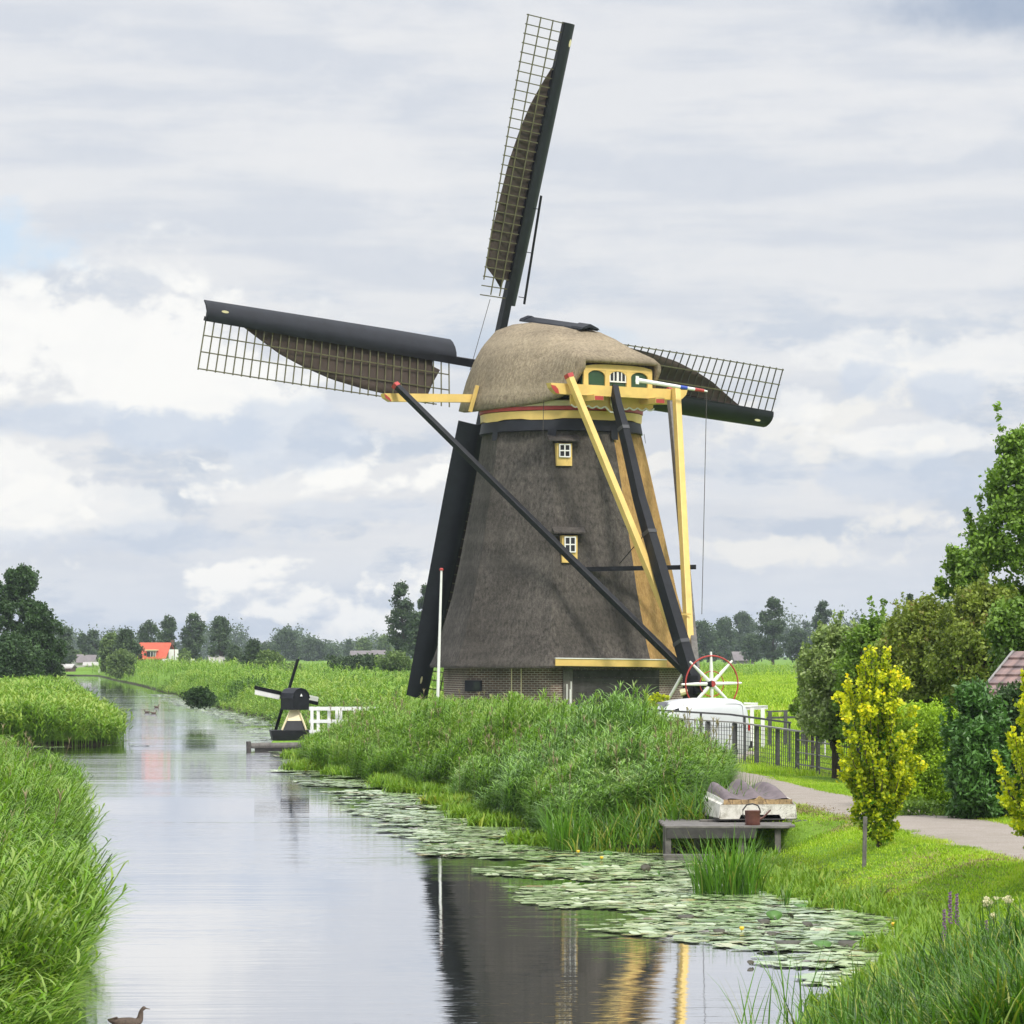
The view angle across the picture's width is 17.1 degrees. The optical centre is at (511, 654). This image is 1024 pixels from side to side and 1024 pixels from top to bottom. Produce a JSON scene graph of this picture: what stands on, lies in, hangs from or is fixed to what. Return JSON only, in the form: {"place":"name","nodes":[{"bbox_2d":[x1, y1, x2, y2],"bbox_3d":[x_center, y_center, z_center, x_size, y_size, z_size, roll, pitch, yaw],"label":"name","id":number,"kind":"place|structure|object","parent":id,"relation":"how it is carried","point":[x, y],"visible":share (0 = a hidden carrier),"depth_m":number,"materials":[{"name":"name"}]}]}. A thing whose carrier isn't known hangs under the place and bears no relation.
{"place":"outdoors","nodes":[
{"label":"outdoors","id":0,"kind":"place"},
{"bbox_2d":[71,654,85,666],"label":"house","id":1,"kind":"structure","parent":0,"point":[80,659],"depth_m":657.46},
{"bbox_2d":[18,676,890,1023],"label":"water","id":2,"kind":"structure","parent":0,"point":[262,892],"depth_m":44.34,"materials":[{"name":"liquid"}]},
{"bbox_2d":[108,1006,148,1023],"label":"duck","id":3,"kind":"object","parent":2,"relation":"on","point":[127,1020],"visible":0.99,"depth_m":32.06},
{"bbox_2d":[246,740,304,749],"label":"raft","id":4,"kind":"object","parent":2,"relation":"on","point":[278,744],"visible":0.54,"depth_m":124.77,"materials":[{"name":"grey wood"}]},
{"bbox_2d":[254,659,318,739],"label":"mill","id":5,"kind":"object","parent":4,"relation":"on","point":[294,701],"visible":0.98,"depth_m":125.71,"materials":[{"name":"beige paint"}]},
{"bbox_2d":[18,694,909,985],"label":"lily pads","id":6,"kind":"object","parent":2,"relation":"on","point":[832,926],"visible":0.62,"depth_m":49.13,"materials":[{"name":"plant"}]},
{"bbox_2d":[766,911,781,919],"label":"lily leaf","id":7,"kind":"object","parent":6,"relation":"on","point":[772,914],"visible":1,"depth_m":44.78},
{"bbox_2d":[774,940,800,944],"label":"lily leaf","id":8,"kind":"object","parent":6,"relation":"on","point":[795,942],"visible":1,"depth_m":41.00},
{"bbox_2d":[669,826,786,894],"bbox_3d":[3.195,3.004,49.825,2.106,1.092,2.028,0,0,0],"label":"iris clump","id":9,"kind":"object","parent":2,"relation":"in","point":[730,880],"visible":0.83,"depth_m":49.47,"materials":[{"name":"plant"}]},
{"bbox_2d":[770,878,802,904],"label":"iris clump","id":10,"kind":"object","parent":2,"relation":"in","point":[786,898],"visible":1,"depth_m":47.42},
{"bbox_2d":[828,887,871,909],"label":"iris clump","id":11,"kind":"object","parent":2,"relation":"in","point":[844,902],"visible":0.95,"depth_m":46.52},
{"bbox_2d":[0,657,1023,937],"bbox_3d":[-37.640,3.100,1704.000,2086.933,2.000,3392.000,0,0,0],"label":"ground","id":12,"kind":"structure","parent":0,"point":[804,833],"depth_m":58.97,"materials":[{"name":"plant"}]},
{"bbox_2d":[0,580,20,670],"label":"tree","id":13,"kind":"object","parent":12,"relation":"on","point":[6,607],"visible":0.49,"depth_m":261.68,"materials":[{"name":"green plant"}]},
{"bbox_2d":[0,630,45,678],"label":"bush","id":14,"kind":"object","parent":12,"relation":"on","point":[20,655],"visible":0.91,"depth_m":249.14,"materials":[{"name":"green plant"}]},
{"bbox_2d":[0,563,57,673],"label":"tree","id":15,"kind":"object","parent":12,"relation":"on","point":[21,582],"visible":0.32,"depth_m":264.28,"materials":[{"name":"green plant"}]},
{"bbox_2d":[16,600,71,677],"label":"tree","id":16,"kind":"object","parent":12,"relation":"on","point":[40,627],"visible":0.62,"depth_m":254.17,"materials":[{"name":"green plant"}]},
{"bbox_2d":[0,672,134,746],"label":"reeds","id":17,"kind":"object","parent":12,"relation":"on","point":[36,705],"visible":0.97,"depth_m":132.24,"materials":[{"name":"plant"}]},
{"bbox_2d":[57,625,78,663],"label":"tree","id":18,"kind":"object","parent":12,"relation":"on","point":[71,656],"visible":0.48,"depth_m":639.48,"materials":[{"name":"green plant"}]},
{"bbox_2d":[0,729,153,1023],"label":"reeds","id":19,"kind":"object","parent":12,"relation":"on","point":[52,913],"visible":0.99,"depth_m":30.93,"materials":[{"name":"green plant"}]},
{"bbox_2d":[76,632,88,654],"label":"tree","id":20,"kind":"object","parent":12,"relation":"on","point":[81,642],"visible":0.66,"depth_m":759.44,"materials":[{"name":"green plant"}]},
{"bbox_2d":[84,630,101,659],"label":"tree","id":21,"kind":"object","parent":12,"relation":"on","point":[93,647],"visible":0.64,"depth_m":759.44,"materials":[{"name":"green plant"}]},
{"bbox_2d":[97,631,117,674],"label":"tree","id":22,"kind":"object","parent":12,"relation":"on","point":[107,641],"visible":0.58,"depth_m":499.41,"materials":[{"name":"green plant"}]},
{"bbox_2d":[105,643,136,678],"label":"bush","id":23,"kind":"object","parent":12,"relation":"on","point":[121,660],"visible":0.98,"depth_m":429.43,"materials":[{"name":"plant"}]},
{"bbox_2d":[110,626,145,668],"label":"tree","id":24,"kind":"object","parent":12,"relation":"on","point":[126,636],"visible":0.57,"depth_m":489.58,"materials":[{"name":"green plant"}]},
{"bbox_2d":[135,619,159,642],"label":"tree","id":25,"kind":"object","parent":12,"relation":"on","point":[147,630],"visible":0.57,"depth_m":689.53,"materials":[{"name":"green plant"}]},
{"bbox_2d":[138,640,177,667],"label":"red roofed house","id":26,"kind":"structure","parent":12,"relation":"on","point":[161,651],"depth_m":587.85,"materials":[{"name":"orange tile"}]},
{"bbox_2d":[155,613,179,655],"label":"tree","id":27,"kind":"object","parent":12,"relation":"on","point":[168,626],"visible":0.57,"depth_m":679.26,"materials":[{"name":"green plant"}]},
{"bbox_2d":[177,648,191,668],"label":"bush","id":28,"kind":"object","parent":12,"relation":"on","point":[184,653],"visible":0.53,"depth_m":519.55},
{"bbox_2d":[178,612,206,662],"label":"tree","id":29,"kind":"object","parent":12,"relation":"on","point":[192,638],"visible":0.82,"depth_m":659.23,"materials":[{"name":"green plant"}]},
{"bbox_2d":[180,684,217,709],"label":"dark bush","id":30,"kind":"object","parent":12,"relation":"on","point":[200,697],"visible":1,"depth_m":177.62,"materials":[{"name":"green plant"}]},
{"bbox_2d":[206,615,233,658],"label":"tree","id":31,"kind":"object","parent":12,"relation":"on","point":[220,630],"visible":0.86,"depth_m":639.17,"materials":[{"name":"green plant"}]},
{"bbox_2d":[54,614,411,659],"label":"wood","id":32,"kind":"object","parent":12,"relation":"on","point":[240,639],"visible":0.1,"depth_m":1487.80,"materials":[{"name":"green plant"}]},
{"bbox_2d":[223,644,243,664],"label":"tree","id":33,"kind":"object","parent":12,"relation":"on","point":[235,651],"visible":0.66,"depth_m":559.43,"materials":[{"name":"green plant"}]},
{"bbox_2d":[240,638,262,669],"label":"tree","id":34,"kind":"object","parent":12,"relation":"on","point":[252,648],"visible":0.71,"depth_m":429.53,"materials":[{"name":"green plant"}]},
{"bbox_2d":[253,649,286,671],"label":"bush","id":35,"kind":"object","parent":12,"relation":"on","point":[263,656],"visible":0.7,"depth_m":409.51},
{"bbox_2d":[270,625,303,660],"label":"tree","id":36,"kind":"object","parent":12,"relation":"on","point":[289,647],"visible":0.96,"depth_m":1048.34,"materials":[{"name":"green plant"}]},
{"bbox_2d":[149,665,443,729],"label":"reeds","id":37,"kind":"object","parent":12,"relation":"on","point":[365,689],"visible":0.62,"depth_m":213.70,"materials":[{"name":"plant"}]},
{"bbox_2d":[299,635,330,660],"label":"tree","id":38,"kind":"object","parent":12,"relation":"on","point":[308,651],"visible":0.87,"depth_m":1078.37,"materials":[{"name":"green plant"}]},
{"bbox_2d":[319,644,342,660],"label":"tree","id":39,"kind":"object","parent":12,"relation":"on","point":[335,651],"visible":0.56,"depth_m":1149.04,"materials":[{"name":"green plant"}]},
{"bbox_2d":[323,653,358,671],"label":"bush","id":40,"kind":"object","parent":12,"relation":"on","point":[334,659],"visible":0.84,"depth_m":359.23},
{"bbox_2d":[309,707,375,734],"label":"bridge rail","id":41,"kind":"object","parent":12,"relation":"on","point":[312,721],"visible":0.41,"depth_m":123.86,"materials":[{"name":"white paint"}]},
{"bbox_2d":[342,638,353,656],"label":"tree","id":42,"kind":"object","parent":12,"relation":"on","point":[349,646],"visible":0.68,"depth_m":1099.50,"materials":[{"name":"green plant"}]},
{"bbox_2d":[353,636,373,650],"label":"tree","id":43,"kind":"object","parent":12,"relation":"on","point":[363,644],"visible":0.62,"depth_m":999.05,"materials":[{"name":"green plant"}]},
{"bbox_2d":[349,652,382,671],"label":"bush","id":44,"kind":"object","parent":12,"relation":"on","point":[366,660],"visible":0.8,"depth_m":359.11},
{"bbox_2d":[0,690,732,885],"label":"dead reeds","id":45,"kind":"object","parent":12,"relation":"on","point":[469,741],"visible":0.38,"depth_m":73.36,"materials":[{"name":"plant"}]},
{"bbox_2d":[375,633,394,656],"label":"tree","id":46,"kind":"object","parent":12,"relation":"on","point":[382,644],"visible":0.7,"depth_m":999.07,"materials":[{"name":"green plant"}]},
{"bbox_2d":[374,649,412,673],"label":"bush","id":47,"kind":"object","parent":12,"relation":"on","point":[396,660],"visible":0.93,"depth_m":329.15,"materials":[{"name":"plant"}]},
{"bbox_2d":[385,579,417,654],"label":"tree","id":48,"kind":"object","parent":12,"relation":"on","point":[402,611],"visible":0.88,"depth_m":479.26,"materials":[{"name":"green plant"}]},
{"bbox_2d":[405,610,420,657],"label":"tree","id":49,"kind":"object","parent":12,"relation":"on","point":[413,624],"visible":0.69,"depth_m":469.48,"materials":[{"name":"green plant"}]},
{"bbox_2d":[417,582,426,627],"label":"tree","id":50,"kind":"object","parent":12,"relation":"on","point":[420,601],"visible":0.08,"depth_m":489.74,"materials":[{"name":"green plant"}]},
{"bbox_2d":[278,747,571,846],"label":"bank herbs","id":51,"kind":"object","parent":12,"relation":"on","point":[458,808],"visible":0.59,"depth_m":78.93,"materials":[{"name":"plant"}]},
{"bbox_2d":[436,568,442,696],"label":"flagpole","id":52,"kind":"object","parent":12,"relation":"on","point":[439,650],"visible":0.8,"depth_m":123.96,"materials":[{"name":"metal"}]},
{"bbox_2d":[292,693,590,768],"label":"reeds","id":53,"kind":"object","parent":12,"relation":"on","point":[318,747],"visible":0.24,"depth_m":103.19,"materials":[{"name":"green plant"}]},
{"bbox_2d":[197,14,783,710],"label":"windmill","id":54,"kind":"object","parent":12,"relation":"on","point":[551,556],"visible":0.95,"depth_m":129.10,"materials":[{"name":"brown plant"}]},
{"bbox_2d":[465,680,481,690],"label":"shutter window","id":55,"kind":"structure","parent":54,"relation":"in","point":[470,685],"depth_m":128.88,"materials":[{"name":"glass"}]},
{"bbox_2d":[547,435,580,465],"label":"window","id":56,"kind":"structure","parent":54,"relation":"in","point":[563,451],"depth_m":128.62,"materials":[{"name":"yellow paint"}]},
{"bbox_2d":[552,527,585,562],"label":"window","id":57,"kind":"structure","parent":54,"relation":"in","point":[570,542],"depth_m":127.90,"materials":[{"name":"yellow paint"}]},
{"bbox_2d":[86,655,939,688],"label":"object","id":58,"kind":"object","parent":12,"relation":"on","point":[169,666],"visible":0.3,"depth_m":384.40,"materials":[{"name":"plant"}]},
{"bbox_2d":[344,680,752,833],"bbox_3d":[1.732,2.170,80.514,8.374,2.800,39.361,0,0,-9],"label":"reeds","id":59,"kind":"object","parent":12,"relation":"on","point":[395,753],"visible":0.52,"depth_m":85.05,"materials":[{"name":"green plant"}]},
{"bbox_2d":[532,794,606,850],"bbox_3d":[0.960,2.987,60.756,1.640,1.066,1.646,0,0,0],"label":"iris clump","id":60,"kind":"object","parent":12,"relation":"on","point":[562,832],"visible":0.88,"depth_m":60.59,"materials":[{"name":"plant"}]},
{"bbox_2d":[562,802,672,845],"bbox_3d":[1.869,3.037,61.153,2.352,0.925,1.815,0,0,0],"label":"iris clump","id":61,"kind":"object","parent":12,"relation":"on","point":[597,825],"visible":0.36,"depth_m":60.89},
{"bbox_2d":[542,770,769,853],"bbox_3d":[2.676,2.792,60.971,4.508,1.617,3.721,0,0,0],"label":"sedge","id":62,"kind":"object","parent":12,"relation":"on","point":[690,805],"visible":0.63,"depth_m":60.31,"materials":[{"name":"plant"}]},
{"bbox_2d":[647,692,670,707],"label":"goldenrod","id":63,"kind":"object","parent":12,"relation":"on","point":[657,697],"visible":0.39,"depth_m":99.95,"materials":[{"name":"yellow plant"}]},
{"bbox_2d":[695,620,721,662],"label":"tree","id":64,"kind":"object","parent":12,"relation":"on","point":[707,635],"visible":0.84,"depth_m":818.98,"materials":[{"name":"green plant"}]},
{"bbox_2d":[648,709,791,762],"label":"rail","id":65,"kind":"object","parent":12,"relation":"on","point":[745,717],"visible":0.5,"depth_m":94.77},
{"bbox_2d":[658,818,794,861],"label":"jetty","id":66,"kind":"object","parent":12,"relation":"on","point":[682,828],"visible":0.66,"depth_m":57.90,"materials":[{"name":"grey wood"}]},
{"bbox_2d":[702,779,796,819],"bbox_3d":[4.102,2.546,60.239,1.411,0.658,2.050,0,0,-10],"label":"upturned boat","id":67,"kind":"object","parent":66,"relation":"on","point":[775,800],"visible":0.91,"depth_m":59.34,"materials":[{"name":"white paint"}]},
{"bbox_2d":[742,803,770,824],"bbox_3d":[4.181,2.724,58.220,0.496,0.378,0.221,0,0,0],"label":"watering can","id":68,"kind":"object","parent":66,"relation":"on","point":[752,817],"visible":1,"depth_m":58.15,"materials":[{"name":"brown metal"}]},
{"bbox_2d":[714,616,738,662],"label":"tree","id":69,"kind":"object","parent":12,"relation":"on","point":[726,634],"visible":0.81,"depth_m":859.26,"materials":[{"name":"green plant"}]},
{"bbox_2d":[729,652,753,663],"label":"house","id":70,"kind":"structure","parent":12,"relation":"on","point":[736,657],"depth_m":797.26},
{"bbox_2d":[711,949,773,1023],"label":"reed tuft","id":71,"kind":"object","parent":12,"relation":"on","point":[744,1014],"visible":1,"depth_m":31.16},
{"bbox_2d":[730,611,759,656],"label":"tree","id":72,"kind":"object","parent":12,"relation":"on","point":[743,622],"visible":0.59,"depth_m":978.87,"materials":[{"name":"green plant"}]},
{"bbox_2d":[739,632,762,661],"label":"tree","id":73,"kind":"object","parent":12,"relation":"on","point":[750,649],"visible":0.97,"depth_m":759.24,"materials":[{"name":"green plant"}]},
{"bbox_2d":[744,702,767,749],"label":"white gate","id":74,"kind":"structure","parent":12,"relation":"on","point":[751,706],"depth_m":109.94,"materials":[{"name":"paint"}]},
{"bbox_2d":[755,596,791,664],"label":"tree","id":75,"kind":"object","parent":12,"relation":"on","point":[772,626],"visible":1,"depth_m":699.27,"materials":[{"name":"green plant"}]},
{"bbox_2d":[659,716,892,775],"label":"rail fence","id":76,"kind":"object","parent":12,"relation":"on","point":[776,745],"visible":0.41,"depth_m":90.47,"materials":[{"name":"grey wood"}]},
{"bbox_2d":[744,925,835,1012],"bbox_3d":[2.752,3.114,33.514,0.934,0.932,1.072,0,0,0],"label":"reed tuft","id":77,"kind":"object","parent":12,"relation":"on","point":[782,983],"visible":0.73,"depth_m":33.59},
{"bbox_2d":[766,710,823,746],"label":"black fence","id":78,"kind":"object","parent":12,"relation":"on","point":[785,717],"visible":0.23,"depth_m":111.94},
{"bbox_2d":[784,627,807,662],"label":"tree","id":79,"kind":"object","parent":12,"relation":"on","point":[798,635],"visible":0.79,"depth_m":719.36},
{"bbox_2d":[788,686,808,759],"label":"shrub","id":80,"kind":"object","parent":12,"relation":"on","point":[793,710],"visible":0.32,"depth_m":95.97,"materials":[{"name":"green plant"}]},
{"bbox_2d":[800,620,813,648],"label":"tree","id":81,"kind":"object","parent":12,"relation":"on","point":[806,625],"visible":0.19,"depth_m":1199.38,"materials":[{"name":"green plant"}]},
{"bbox_2d":[697,598,922,659],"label":"wood","id":82,"kind":"object","parent":12,"relation":"on","point":[786,631],"visible":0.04,"depth_m":1390.84,"materials":[{"name":"green plant"}]},
{"bbox_2d":[795,652,825,768],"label":"shrub","id":83,"kind":"object","parent":12,"relation":"on","point":[797,716],"visible":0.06,"depth_m":87.95,"materials":[{"name":"green plant"}]},
{"bbox_2d":[810,600,832,647],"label":"tree","id":84,"kind":"object","parent":12,"relation":"on","point":[822,613],"visible":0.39,"depth_m":699.56,"materials":[{"name":"green plant"}]},
{"bbox_2d":[790,609,858,778],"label":"apple tree","id":85,"kind":"object","parent":12,"relation":"on","point":[819,718],"visible":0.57,"depth_m":83.68,"materials":[{"name":"green plant"}]},
{"bbox_2d":[722,845,996,1023],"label":"bank herbs","id":86,"kind":"object","parent":12,"relation":"on","point":[816,886],"visible":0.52,"depth_m":45.39,"materials":[{"name":"plant"}]},
{"bbox_2d":[829,595,895,745],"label":"shrub","id":87,"kind":"object","parent":12,"relation":"on","point":[866,632],"visible":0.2,"depth_m":81.74,"materials":[{"name":"green plant"}]},
{"bbox_2d":[862,817,866,869],"bbox_3d":[5.298,2.941,51.200,0.080,1.011,0.050,0,0,0],"label":"tree stake","id":88,"kind":"object","parent":12,"relation":"on","point":[864,852],"visible":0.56,"depth_m":51.17,"materials":[{"name":"grey wood"}]},
{"bbox_2d":[831,643,928,847],"bbox_3d":[5.715,1.469,53.028,1.504,3.286,1.565,0,0,0],"label":"golden tree","id":89,"kind":"object","parent":12,"relation":"on","point":[882,781],"visible":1,"depth_m":52.76,"materials":[{"name":"yellow plant"}]},
{"bbox_2d":[761,887,1023,1023],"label":"sedge","id":90,"kind":"object","parent":12,"relation":"on","point":[979,979],"visible":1,"depth_m":29.26,"materials":[{"name":"plant"}]},
{"bbox_2d":[773,802,1023,905],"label":"grass clippings","id":91,"kind":"object","parent":12,"relation":"on","point":[807,809],"depth_m":48.85,"materials":[{"name":"plant"}]},
{"bbox_2d":[860,586,958,729],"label":"shrub","id":92,"kind":"object","parent":12,"relation":"on","point":[906,641],"visible":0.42,"depth_m":78.37,"materials":[{"name":"green plant"}]},
{"bbox_2d":[897,796,951,815],"bbox_3d":[7.573,2.791,60.814,2.618,0.588,1.456,0,0,0],"label":"shrub","id":93,"kind":"object","parent":12,"relation":"on","point":[929,808],"visible":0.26,"depth_m":60.60,"materials":[{"name":"green plant"}]},
{"bbox_2d":[895,696,958,806],"bbox_3d":[7.714,1.879,63.466,1.656,2.225,2.237,0,0,0],"label":"conifer hedge","id":94,"kind":"object","parent":12,"relation":"on","point":[930,783],"visible":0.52,"depth_m":62.88,"materials":[{"name":"plant"}]},
{"bbox_2d":[933,543,989,607],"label":"shrub","id":95,"kind":"object","parent":12,"relation":"on","point":[959,569],"visible":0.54,"depth_m":83.83,"materials":[{"name":"green plant"}]},
{"bbox_2d":[919,562,1022,715],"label":"shrub","id":96,"kind":"object","parent":12,"relation":"on","point":[964,652],"visible":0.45,"depth_m":76.64,"materials":[{"name":"green plant"}]},
{"bbox_2d":[936,674,1013,818],"bbox_3d":[8.126,1.744,59.404,1.441,2.821,1.633,0,0,0],"label":"laurel bush","id":97,"kind":"object","parent":12,"relation":"on","point":[974,732],"visible":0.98,"depth_m":59.21,"materials":[{"name":"green plant"}]},
{"bbox_2d":[958,401,1023,665],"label":"tall tree","id":98,"kind":"object","parent":12,"relation":"on","point":[992,544],"visible":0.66,"depth_m":77.34,"materials":[{"name":"green plant"}]},
{"bbox_2d":[981,595,1023,678],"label":"shrub","id":99,"kind":"object","parent":12,"relation":"on","point":[1005,628],"visible":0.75,"depth_m":73.14,"materials":[{"name":"green plant"}]},
{"bbox_2d":[986,650,1023,696],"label":"shed","id":100,"kind":"structure","parent":12,"relation":"on","point":[1010,667],"depth_m":68.66,"materials":[{"name":"tile"}]},
{"bbox_2d":[991,668,1023,862],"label":"golden tree","id":101,"kind":"object","parent":12,"relation":"on","point":[1016,748],"visible":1,"depth_m":44.91,"materials":[{"name":"yellow plant"}]},
{"bbox_2d":[993,678,1023,816],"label":"laurel bush","id":102,"kind":"object","parent":12,"relation":"on","point":[1009,692],"visible":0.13,"depth_m":60.24,"materials":[{"name":"green plant"}]},
{"bbox_2d":[0,0,1023,656],"label":"sky","id":103,"kind":"structure","parent":0,"point":[829,194],"materials":[{"name":"white"}]},
{"bbox_2d":[734,716,862,776],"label":"rough grass","id":104,"kind":"structure","parent":0,"point":[762,767],"depth_m":95.41,"materials":[{"name":"plant"}]},
{"bbox_2d":[700,665,922,718],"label":"field grass","id":105,"kind":"structure","parent":0,"point":[776,691],"depth_m":208.64,"materials":[{"name":"plant"}]},
{"bbox_2d":[731,751,1023,863],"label":"path","id":106,"kind":"structure","parent":0,"point":[989,836],"depth_m":57.28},
{"bbox_2d":[647,698,751,754],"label":"white van","id":107,"kind":"object","parent":106,"relation":"on","point":[723,705],"visible":0.23,"depth_m":98.20,"materials":[{"name":"paint"}]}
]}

